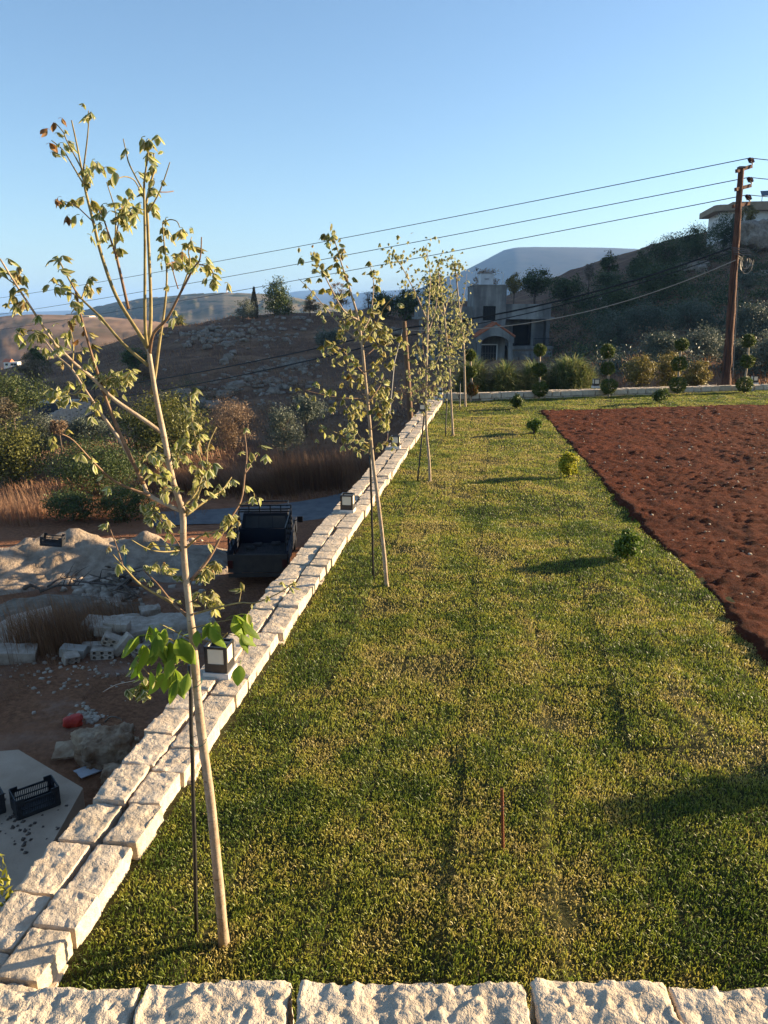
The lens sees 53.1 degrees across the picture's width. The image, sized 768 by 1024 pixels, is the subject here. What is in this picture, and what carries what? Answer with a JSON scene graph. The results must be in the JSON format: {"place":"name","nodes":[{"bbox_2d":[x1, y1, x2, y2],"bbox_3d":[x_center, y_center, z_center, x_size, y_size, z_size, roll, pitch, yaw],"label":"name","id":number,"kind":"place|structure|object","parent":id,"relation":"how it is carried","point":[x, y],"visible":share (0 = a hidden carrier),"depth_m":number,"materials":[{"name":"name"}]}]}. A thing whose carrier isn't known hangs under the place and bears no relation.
{"place":"outdoors","nodes":[
{"label":"outdoors","id":0,"kind":"place"},
{"bbox_2d":[0,483,52,526],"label":"tall dry grass","id":1,"kind":"structure","parent":0,"point":[11,510],"depth_m":30.48,"materials":[{"name":"plant"}]},
{"bbox_2d":[0,314,167,369],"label":"bare hill","id":2,"kind":"structure","parent":0,"point":[122,328],"depth_m":329.89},
{"bbox_2d":[0,577,274,702],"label":"dry grass","id":3,"kind":"structure","parent":0,"point":[120,635],"depth_m":17.93,"materials":[{"name":"plant"}]},
{"bbox_2d":[0,290,407,316],"bbox_3d":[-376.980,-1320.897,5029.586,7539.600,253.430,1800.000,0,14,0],"label":"distant hills","id":4,"kind":"structure","parent":0,"point":[326,298],"depth_m":4735.59,"materials":[{"name":"grey"}]},
{"bbox_2d":[66,293,353,324],"bbox_3d":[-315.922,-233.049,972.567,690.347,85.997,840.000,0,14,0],"label":"terraced hill","id":5,"kind":"structure","parent":0,"point":[197,310],"depth_m":829.38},
{"bbox_2d":[143,458,299,496],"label":"tall dry grass","id":6,"kind":"structure","parent":0,"point":[252,480],"depth_m":36.33,"materials":[{"name":"plant"}]},
{"bbox_2d":[154,492,346,525],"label":"road","id":7,"kind":"structure","parent":0,"point":[318,508],"depth_m":32.52,"materials":[{"name":"asphalt"}]},
{"bbox_2d":[265,442,354,493],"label":"tall dry grass","id":8,"kind":"structure","parent":0,"point":[310,474],"depth_m":36.61,"materials":[{"name":"plant"}]},
{"bbox_2d":[0,231,767,807],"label":"hillside ground","id":9,"kind":"structure","parent":0,"point":[40,733],"depth_m":42.43,"materials":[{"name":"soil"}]},
{"bbox_2d":[0,394,21,434],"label":"pine tree","id":10,"kind":"object","parent":9,"relation":"on","point":[5,405],"visible":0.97,"depth_m":41.77,"materials":[{"name":"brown plant"}]},
{"bbox_2d":[0,643,37,664],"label":"concrete lump","id":11,"kind":"object","parent":9,"relation":"on","point":[23,655],"visible":0.88,"depth_m":17.03,"materials":[{"name":"concrete"}]},
{"bbox_2d":[0,362,52,430],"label":"pine tree","id":12,"kind":"object","parent":9,"relation":"on","point":[16,394],"visible":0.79,"depth_m":44.42,"materials":[{"name":"plant"}]},
{"bbox_2d":[0,415,57,485],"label":"carob tree","id":13,"kind":"object","parent":9,"relation":"on","point":[16,446],"visible":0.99,"depth_m":36.95,"materials":[{"name":"green plant"}]},
{"bbox_2d":[9,351,54,410],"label":"pine tree","id":14,"kind":"object","parent":9,"relation":"on","point":[31,364],"visible":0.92,"depth_m":60.69,"materials":[{"name":"green plant"}]},
{"bbox_2d":[0,750,84,909],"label":"concrete slab","id":15,"kind":"structure","parent":9,"relation":"on","point":[19,769],"depth_m":10.54,"materials":[{"name":"concrete"}]},
{"bbox_2d":[9,775,60,820],"bbox_3d":[-4.870,3.978,10.719,0.572,0.300,0.372,-11,18,-38],"label":"plastic crate","id":16,"kind":"object","parent":15,"relation":"on","point":[49,798],"visible":1,"depth_m":10.70,"materials":[{"name":"plastic"}]},
{"bbox_2d":[18,408,68,447],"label":"olive tree","id":17,"kind":"object","parent":9,"relation":"on","point":[43,423],"visible":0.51,"depth_m":46.78,"materials":[{"name":"green plant"}]},
{"bbox_2d":[0,588,124,666],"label":"tall dry grass","id":18,"kind":"structure","parent":9,"relation":"on","point":[65,630],"depth_m":17.82,"materials":[{"name":"plant"}]},
{"bbox_2d":[51,740,73,759],"bbox_3d":[-5.263,4.041,13.104,0.703,0.057,0.457,-3,23,-11],"label":"pale flagstone","id":19,"kind":"object","parent":9,"relation":"on","point":[63,750],"visible":0.45,"depth_m":13.00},
{"bbox_2d":[36,396,92,440],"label":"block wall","id":20,"kind":"structure","parent":9,"relation":"on","point":[68,413],"depth_m":53.54,"materials":[{"name":"concrete"}]},
{"bbox_2d":[39,484,100,523],"bbox_3d":[-12.463,-0.284,30.423,2.609,1.626,2.627,0,14,0],"label":"bush","id":21,"kind":"object","parent":9,"relation":"on","point":[59,502],"visible":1,"depth_m":30.12,"materials":[{"name":"green plant"}]},
{"bbox_2d":[0,593,143,646],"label":"soil heap","id":22,"kind":"object","parent":9,"relation":"on","point":[42,600],"visible":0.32,"depth_m":20.20,"materials":[{"name":"soil"}]},
{"bbox_2d":[0,640,163,714],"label":"rubble","id":23,"kind":"object","parent":9,"relation":"on","point":[68,679],"visible":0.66,"depth_m":16.46,"materials":[{"name":"stone"}]},
{"bbox_2d":[26,427,146,496],"bbox_3d":[-13.138,-2.215,34.535,5.073,3.285,4.826,-12,18,-39],"label":"bush","id":24,"kind":"object","parent":9,"relation":"on","point":[77,469],"visible":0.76,"depth_m":34.17,"materials":[{"name":"green plant"}]},
{"bbox_2d":[63,413,109,442],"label":"olive tree","id":25,"kind":"object","parent":9,"relation":"on","point":[83,428],"visible":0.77,"depth_m":47.85,"materials":[{"name":"green plant"}]},
{"bbox_2d":[67,701,108,726],"bbox_3d":[-5.616,3.857,14.528,1.178,0.097,0.575,12,18,39],"label":"rubble","id":26,"kind":"object","parent":9,"relation":"on","point":[91,716],"visible":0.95,"depth_m":14.53,"materials":[{"name":"stone"}]},
{"bbox_2d":[70,722,134,769],"bbox_3d":[-4.693,3.983,12.879,1.061,0.730,0.824,-4,15,-17],"label":"boulder","id":27,"kind":"object","parent":9,"relation":"on","point":[98,747],"visible":0.84,"depth_m":12.64,"materials":[{"name":"stone"}]},
{"bbox_2d":[90,646,114,659],"bbox_3d":[-6.358,3.198,17.384,0.500,0.220,0.250,1,14,-9],"label":"hollow block","id":28,"kind":"object","parent":9,"relation":"on","point":[99,653],"depth_m":17.29,"materials":[{"name":"concrete"}]},
{"bbox_2d":[71,577,147,614],"bbox_3d":[-7.964,2.278,22.226,2.057,0.355,5.719,-5,15,-20],"label":"rubble","id":29,"kind":"object","parent":9,"relation":"on","point":[87,588],"visible":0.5,"depth_m":21.95,"materials":[{"name":"stone"}]},
{"bbox_2d":[44,588,182,641],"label":"tall dry grass","id":30,"kind":"structure","parent":9,"relation":"on","point":[103,605],"depth_m":20.00,"materials":[{"name":"plant"}]},
{"bbox_2d":[72,548,158,600],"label":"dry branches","id":31,"kind":"object","parent":9,"relation":"on","point":[125,582],"visible":0.8,"depth_m":21.89,"materials":[{"name":"brown wood"}]},
{"bbox_2d":[0,528,233,594],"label":"lime heap","id":32,"kind":"object","parent":9,"relation":"on","point":[24,561],"visible":0.61,"depth_m":23.70,"materials":[{"name":"sand"}]},
{"bbox_2d":[6,371,227,477],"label":"undergrowth","id":33,"kind":"object","parent":9,"relation":"on","point":[204,413],"visible":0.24,"depth_m":52.48,"materials":[{"name":"green plant"}]},
{"bbox_2d":[91,480,159,525],"bbox_3d":[-10.262,-0.497,30.921,2.948,1.888,3.060,-6,15,-21],"label":"bush","id":34,"kind":"object","parent":9,"relation":"on","point":[130,508],"visible":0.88,"depth_m":30.34,"materials":[{"name":"green plant"}]},
{"bbox_2d":[116,346,146,369],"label":"bush","id":35,"kind":"object","parent":9,"relation":"on","point":[130,359],"visible":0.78,"depth_m":72.22,"materials":[{"name":"green plant"}]},
{"bbox_2d":[100,382,223,467],"bbox_3d":[-11.725,-4.573,40.120,6.002,4.494,6.743,-11,18,-37],"label":"carob tree","id":36,"kind":"object","parent":9,"relation":"on","point":[179,422],"visible":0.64,"depth_m":39.53,"materials":[{"name":"green plant"}]},
{"bbox_2d":[121,610,218,640],"bbox_3d":[-5.262,2.883,19.031,2.406,0.616,1.057,-5,15,-18],"label":"rubble mound","id":37,"kind":"object","parent":9,"relation":"on","point":[177,622],"visible":0.43,"depth_m":18.79,"materials":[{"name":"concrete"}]},
{"bbox_2d":[157,320,249,348],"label":"rubble","id":38,"kind":"object","parent":9,"relation":"on","point":[205,346],"visible":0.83,"depth_m":88.51,"materials":[{"name":"stone"}]},
{"bbox_2d":[0,396,443,991],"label":"stone wall","id":39,"kind":"structure","parent":9,"relation":"on","point":[56,902],"depth_m":4.11,"materials":[{"name":"stone"}]},
{"bbox_2d":[203,638,236,682],"bbox_3d":[-1.183,1.065,5.530,0.195,0.268,0.195,2,14,8],"label":"wall lamp","id":40,"kind":"object","parent":39,"relation":"attached to","point":[219,662],"visible":0.89,"depth_m":5.46,"materials":[{"name":"metal"}]},
{"bbox_2d":[201,393,274,451],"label":"bush","id":41,"kind":"object","parent":9,"relation":"on","point":[231,436],"visible":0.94,"depth_m":43.77,"materials":[{"name":"brown plant"}]},
{"bbox_2d":[179,315,326,354],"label":"rubble","id":42,"kind":"object","parent":9,"relation":"on","point":[272,328],"visible":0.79,"depth_m":89.90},
{"bbox_2d":[162,350,346,406],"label":"rubble","id":43,"kind":"object","parent":9,"relation":"on","point":[283,385],"visible":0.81,"depth_m":60.41,"materials":[{"name":"stone"}]},
{"bbox_2d":[82,307,428,435],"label":"undergrowth","id":44,"kind":"object","parent":9,"relation":"on","point":[349,382],"visible":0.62,"depth_m":58.39,"materials":[{"name":"plant"}]},
{"bbox_2d":[226,500,302,577],"bbox_3d":[-3.819,0.730,24.405,2.241,1.919,4.771,0,14,0],"label":"pickup truck","id":45,"kind":"object","parent":9,"relation":"on","point":[264,540],"visible":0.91,"depth_m":24.04,"materials":[{"name":"paint"}]},
{"bbox_2d":[261,275,296,316],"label":"pine tree","id":46,"kind":"object","parent":9,"relation":"on","point":[281,296],"visible":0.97,"depth_m":101.68,"materials":[{"name":"green plant"}]},
{"bbox_2d":[262,401,307,460],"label":"olive tree","id":47,"kind":"object","parent":9,"relation":"on","point":[278,419],"visible":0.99,"depth_m":40.91,"materials":[{"name":"green plant"}]},
{"bbox_2d":[288,391,331,437],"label":"olive tree","id":48,"kind":"object","parent":9,"relation":"on","point":[309,409],"visible":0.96,"depth_m":45.57,"materials":[{"name":"green plant"}]},
{"bbox_2d":[315,326,349,359],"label":"olive tree","id":49,"kind":"object","parent":9,"relation":"on","point":[322,337],"visible":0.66,"depth_m":71.73,"materials":[{"name":"green plant"}]},
{"bbox_2d":[342,446,385,490],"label":"tall dry grass","id":50,"kind":"structure","parent":9,"relation":"on","point":[364,464],"depth_m":37.75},
{"bbox_2d":[369,286,396,318],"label":"tree","id":51,"kind":"object","parent":9,"relation":"on","point":[379,296],"visible":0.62,"depth_m":95.74,"materials":[{"name":"green plant"}]},
{"bbox_2d":[387,321,412,441],"bbox_3d":[0.521,-3.388,29.799,0.707,7.785,2.535,10,17,35],"label":"wooden pole","id":52,"kind":"object","parent":9,"relation":"on","point":[407,368],"visible":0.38,"depth_m":29.95,"materials":[{"name":"brown wood"}]},
{"bbox_2d":[25,337,402,406],"bbox_3d":[-18.155,-7.502,44.783,48.000,6.042,0.056,11,18,37],"label":"overhead wire","id":53,"kind":"object","parent":52,"relation":"attached to","point":[232,376],"visible":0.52,"depth_m":35.86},
{"bbox_2d":[407,247,730,327],"bbox_3d":[6.810,-8.447,29.064,12.097,2.962,0.061,1,14,2],"label":"overhead wire","id":54,"kind":"object","parent":52,"relation":"attached to","point":[581,294],"visible":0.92,"depth_m":29.06,"materials":[{"name":"metal"}]},
{"bbox_2d":[391,286,423,319],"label":"tree","id":55,"kind":"object","parent":9,"relation":"on","point":[408,302],"visible":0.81,"depth_m":94.95,"materials":[{"name":"green plant"}]},
{"bbox_2d":[445,354,505,392],"bbox_3d":[3.839,-4.476,33.409,3.869,5.005,3.678,6,16,23],"label":"cane clump","id":56,"kind":"object","parent":9,"relation":"on","point":[480,377],"visible":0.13,"depth_m":32.80,"materials":[{"name":"green plant"}]},
{"bbox_2d":[412,285,554,362],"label":"concrete house","id":57,"kind":"structure","parent":9,"relation":"on","point":[520,342],"depth_m":70.39,"materials":[{"name":"grey concrete"}]},
{"bbox_2d":[480,358,535,391],"bbox_3d":[5.205,-4.600,33.397,3.616,4.310,3.497,0,14,0],"label":"cane clump","id":58,"kind":"object","parent":9,"relation":"on","point":[507,374],"visible":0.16,"depth_m":32.81,"materials":[{"name":"green plant"}]},
{"bbox_2d":[516,265,554,303],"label":"tree","id":59,"kind":"object","parent":9,"relation":"on","point":[532,284],"visible":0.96,"depth_m":94.20,"materials":[{"name":"green plant"}]},
{"bbox_2d":[516,358,560,390],"bbox_3d":[6.516,-4.928,33.838,3.573,3.953,3.244,0,14,0],"label":"cane clump","id":60,"kind":"object","parent":9,"relation":"on","point":[527,372],"visible":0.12,"depth_m":33.26,"materials":[{"name":"green plant"}]},
{"bbox_2d":[546,273,586,315],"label":"tree","id":61,"kind":"object","parent":9,"relation":"on","point":[563,289],"visible":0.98,"depth_m":89.68,"materials":[{"name":"green plant"}]},
{"bbox_2d":[546,352,601,389],"bbox_3d":[8.343,-5.354,34.185,4.133,3.547,3.637,0,14,0],"label":"cane clump","id":62,"kind":"object","parent":9,"relation":"on","point":[575,373],"visible":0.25,"depth_m":33.48,"materials":[{"name":"green plant"}]},
{"bbox_2d":[529,286,636,363],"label":"undergrowth","id":63,"kind":"object","parent":9,"relation":"on","point":[582,348],"visible":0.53,"depth_m":74.58,"materials":[{"name":"plant"}]},
{"bbox_2d":[444,384,767,400],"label":"stone wall","id":64,"kind":"structure","parent":9,"relation":"on","point":[487,396],"depth_m":25.84,"materials":[{"name":"stone"}]},
{"bbox_2d":[587,266,627,292],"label":"bush","id":65,"kind":"object","parent":9,"relation":"on","point":[603,277],"visible":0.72,"depth_m":95.16,"materials":[{"name":"green plant"}]},
{"bbox_2d":[584,307,641,346],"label":"olive tree","id":66,"kind":"object","parent":9,"relation":"on","point":[608,328],"visible":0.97,"depth_m":58.02,"materials":[{"name":"green plant"}]},
{"bbox_2d":[593,274,641,313],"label":"bush","id":67,"kind":"object","parent":9,"relation":"on","point":[612,298],"visible":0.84,"depth_m":80.36,"materials":[{"name":"green plant"}]},
{"bbox_2d":[621,248,657,288],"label":"bush","id":68,"kind":"object","parent":9,"relation":"on","point":[641,261],"visible":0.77,"depth_m":98.51,"materials":[{"name":"green plant"}]},
{"bbox_2d":[619,352,660,387],"bbox_3d":[10.498,-4.908,31.777,1.598,3.304,1.808,0,14,0],"label":"bush","id":69,"kind":"object","parent":9,"relation":"on","point":[637,376],"visible":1,"depth_m":31.30,"materials":[{"name":"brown plant"}]},
{"bbox_2d":[622,298,671,333],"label":"olive tree","id":70,"kind":"object","parent":9,"relation":"on","point":[636,316],"visible":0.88,"depth_m":59.64,"materials":[{"name":"green plant"}]},
{"bbox_2d":[550,234,767,343],"bbox_3d":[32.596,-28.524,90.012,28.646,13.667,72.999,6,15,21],"label":"undergrowth","id":71,"kind":"object","parent":9,"relation":"on","point":[722,299],"visible":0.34,"depth_m":83.00,"materials":[{"name":"plant"}]},
{"bbox_2d":[636,230,688,276],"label":"bush","id":72,"kind":"object","parent":9,"relation":"on","point":[674,249],"visible":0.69,"depth_m":100.01,"materials":[{"name":"green plant"}]},
{"bbox_2d":[637,330,687,359],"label":"olive tree","id":73,"kind":"object","parent":9,"relation":"on","point":[662,341],"visible":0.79,"depth_m":44.65,"materials":[{"name":"green plant"}]},
{"bbox_2d":[626,254,700,300],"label":"bush","id":74,"kind":"object","parent":9,"relation":"on","point":[661,283],"visible":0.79,"depth_m":83.58,"materials":[{"name":"green plant"}]},
{"bbox_2d":[652,350,684,386],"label":"bush","id":75,"kind":"object","parent":9,"relation":"on","point":[668,374],"visible":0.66,"depth_m":31.94,"materials":[{"name":"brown plant"}]},
{"bbox_2d":[570,292,767,377],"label":"undergrowth","id":76,"kind":"object","parent":9,"relation":"on","point":[624,358],"visible":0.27,"depth_m":48.44,"materials":[{"name":"green plant"}]},
{"bbox_2d":[662,294,723,333],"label":"olive tree","id":77,"kind":"object","parent":9,"relation":"on","point":[691,314],"visible":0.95,"depth_m":57.65,"materials":[{"name":"green plant"}]},
{"bbox_2d":[680,360,713,385],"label":"bush","id":78,"kind":"object","parent":9,"relation":"on","point":[699,377],"visible":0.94,"depth_m":30.93,"materials":[{"name":"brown plant"}]},
{"bbox_2d":[673,321,724,360],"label":"olive tree","id":79,"kind":"object","parent":9,"relation":"on","point":[709,343],"visible":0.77,"depth_m":42.53,"materials":[{"name":"green plant"}]},
{"bbox_2d":[677,220,722,262],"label":"bush","id":80,"kind":"object","parent":9,"relation":"on","point":[695,245],"visible":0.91,"depth_m":105.29,"materials":[{"name":"green plant"}]},
{"bbox_2d":[709,211,743,247],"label":"bush","id":81,"kind":"object","parent":9,"relation":"on","point":[727,228],"visible":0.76,"depth_m":108.10,"materials":[{"name":"green plant"}]},
{"bbox_2d":[699,201,767,246],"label":"hilltop house","id":82,"kind":"structure","parent":9,"relation":"on","point":[713,211],"depth_m":121.53,"materials":[{"name":"white paint"}]},
{"bbox_2d":[714,338,759,367],"bbox_3d":[18.205,-8.085,39.216,2.928,1.849,2.317,-13,19,-41],"label":"olive tree","id":83,"kind":"object","parent":9,"relation":"on","point":[740,348],"visible":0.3,"depth_m":38.85,"materials":[{"name":"green plant"}]},
{"bbox_2d":[721,157,754,384],"bbox_3d":[13.183,-7.868,28.999,1.050,10.232,0.517,0,14,0],"label":"utility pole","id":84,"kind":"object","parent":9,"relation":"on","point":[727,376],"visible":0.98,"depth_m":28.58,"materials":[{"name":"wood"}]},
{"bbox_2d":[0,195,744,329],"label":"overhead wire","id":85,"kind":"object","parent":84,"relation":"attached to","point":[440,253],"visible":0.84,"depth_m":35.72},
{"bbox_2d":[2,158,747,297],"bbox_3d":[-22.766,-17.900,58.466,94.967,5.325,0.032,12,19,39],"label":"overhead wire","id":86,"kind":"object","parent":84,"relation":"attached to","point":[465,214],"visible":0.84,"depth_m":35.03,"materials":[{"name":"metal"}]},
{"bbox_2d":[4,177,746,313],"bbox_3d":[-22.891,-16.711,58.769,95.223,6.476,0.032,12,19,39],"label":"overhead wire","id":87,"kind":"object","parent":84,"relation":"attached to","point":[446,236],"visible":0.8,"depth_m":35.56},
{"bbox_2d":[734,296,767,334],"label":"olive tree","id":88,"kind":"object","parent":9,"relation":"on","point":[757,315],"visible":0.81,"depth_m":53.94,"materials":[{"name":"green plant"}]},
{"bbox_2d":[739,219,767,252],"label":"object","id":89,"kind":"object","parent":9,"relation":"on","point":[753,232],"visible":0.73,"depth_m":102.19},
{"bbox_2d":[746,326,767,373],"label":"olive tree","id":90,"kind":"object","parent":9,"relation":"on","point":[761,354],"visible":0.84,"depth_m":37.14,"materials":[{"name":"green plant"}]},
{"bbox_2d":[0,0,767,312],"label":"sky","id":91,"kind":"structure","parent":0,"point":[278,122],"materials":[{"name":"blue"}]},
{"bbox_2d":[58,390,767,1023],"bbox_3d":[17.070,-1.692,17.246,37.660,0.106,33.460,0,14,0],"label":"lawn","id":92,"kind":"structure","parent":0,"point":[560,905],"depth_m":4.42,"materials":[{"name":"plant"}]},
{"bbox_2d":[0,103,300,948],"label":"sapling tree","id":93,"kind":"object","parent":92,"relation":"on","point":[172,679],"visible":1,"depth_m":2.75,"materials":[{"name":"green plant"}]},
{"bbox_2d":[103,664,206,935],"bbox_3d":[-0.897,1.189,3.199,0.415,1.419,0.143,2,14,9],"label":"tree stake","id":94,"kind":"object","parent":92,"relation":"on","point":[192,759],"visible":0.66,"depth_m":3.20,"materials":[{"name":"wood"}]},
{"bbox_2d":[289,223,408,586],"bbox_3d":[-0.312,-0.892,7.192,1.078,3.486,0.907,0,14,0],"label":"sapling tree","id":95,"kind":"object","parent":92,"relation":"on","point":[368,327],"visible":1,"depth_m":7.11,"materials":[{"name":"green plant"}]},
{"bbox_2d":[0,977,767,1023],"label":"stone wall","id":96,"kind":"structure","parent":92,"relation":"on","point":[604,1001],"depth_m":2.02,"materials":[{"name":"stone"}]},
{"bbox_2d":[378,233,455,481],"bbox_3d":[0.523,-2.347,12.053,1.222,3.904,1.095,0,14,0],"label":"sapling tree","id":97,"kind":"object","parent":92,"relation":"on","point":[426,339],"visible":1,"depth_m":12.01,"materials":[{"name":"green plant"}]},
{"bbox_2d":[415,250,472,435],"bbox_3d":[1.310,-3.707,17.105,1.280,4.049,1.360,0,14,0],"label":"sapling tree","id":98,"kind":"object","parent":92,"relation":"on","point":[443,310],"visible":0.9,"depth_m":16.92,"materials":[{"name":"green plant"}]},
{"bbox_2d":[443,248,480,406],"bbox_3d":[2.117,-5.338,22.497,1.073,4.549,1.248,9,17,33],"label":"sapling tree","id":99,"kind":"object","parent":92,"relation":"on","point":[454,264],"visible":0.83,"depth_m":22.33,"materials":[{"name":"green plant"}]},
{"bbox_2d":[465,349,479,401],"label":"ball topiary","id":100,"kind":"object","parent":92,"relation":"on","point":[472,386],"visible":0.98,"depth_m":24.00,"materials":[{"name":"green plant"}]},
{"bbox_2d":[531,343,548,398],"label":"ball topiary","id":101,"kind":"object","parent":92,"relation":"on","point":[539,350],"visible":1,"depth_m":24.91,"materials":[{"name":"green plant"}]},
{"bbox_2d":[555,449,581,477],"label":"round shrub","id":102,"kind":"object","parent":92,"relation":"on","point":[567,465],"visible":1,"depth_m":12.70,"materials":[{"name":"green plant"}]},
{"bbox_2d":[599,343,618,396],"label":"ball topiary","id":103,"kind":"object","parent":92,"relation":"on","point":[607,367],"visible":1,"depth_m":25.48,"materials":[{"name":"green plant"}]},
{"bbox_2d":[610,527,643,559],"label":"round shrub","id":104,"kind":"object","parent":92,"relation":"on","point":[630,543],"visible":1,"depth_m":8.36,"materials":[{"name":"green plant"}]},
{"bbox_2d":[668,337,689,393],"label":"ball topiary","id":105,"kind":"object","parent":92,"relation":"on","point":[677,364],"visible":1,"depth_m":26.07,"materials":[{"name":"green plant"}]},
{"bbox_2d":[735,333,756,392],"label":"ball topiary","id":106,"kind":"object","parent":92,"relation":"on","point":[748,341],"visible":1,"depth_m":26.62,"materials":[{"name":"green plant"}]},
{"bbox_2d":[353,247,637,309],"bbox_3d":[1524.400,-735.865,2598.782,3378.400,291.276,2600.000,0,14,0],"label":"mountain","id":107,"kind":"structure","parent":0,"point":[507,263],"depth_m":2070.88,"materials":[{"name":"stone"}]},
{"bbox_2d":[538,404,767,666],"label":"soil bed","id":108,"kind":"object","parent":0,"point":[741,528],"visible":0.97,"depth_m":12.40,"materials":[{"name":"soil"}]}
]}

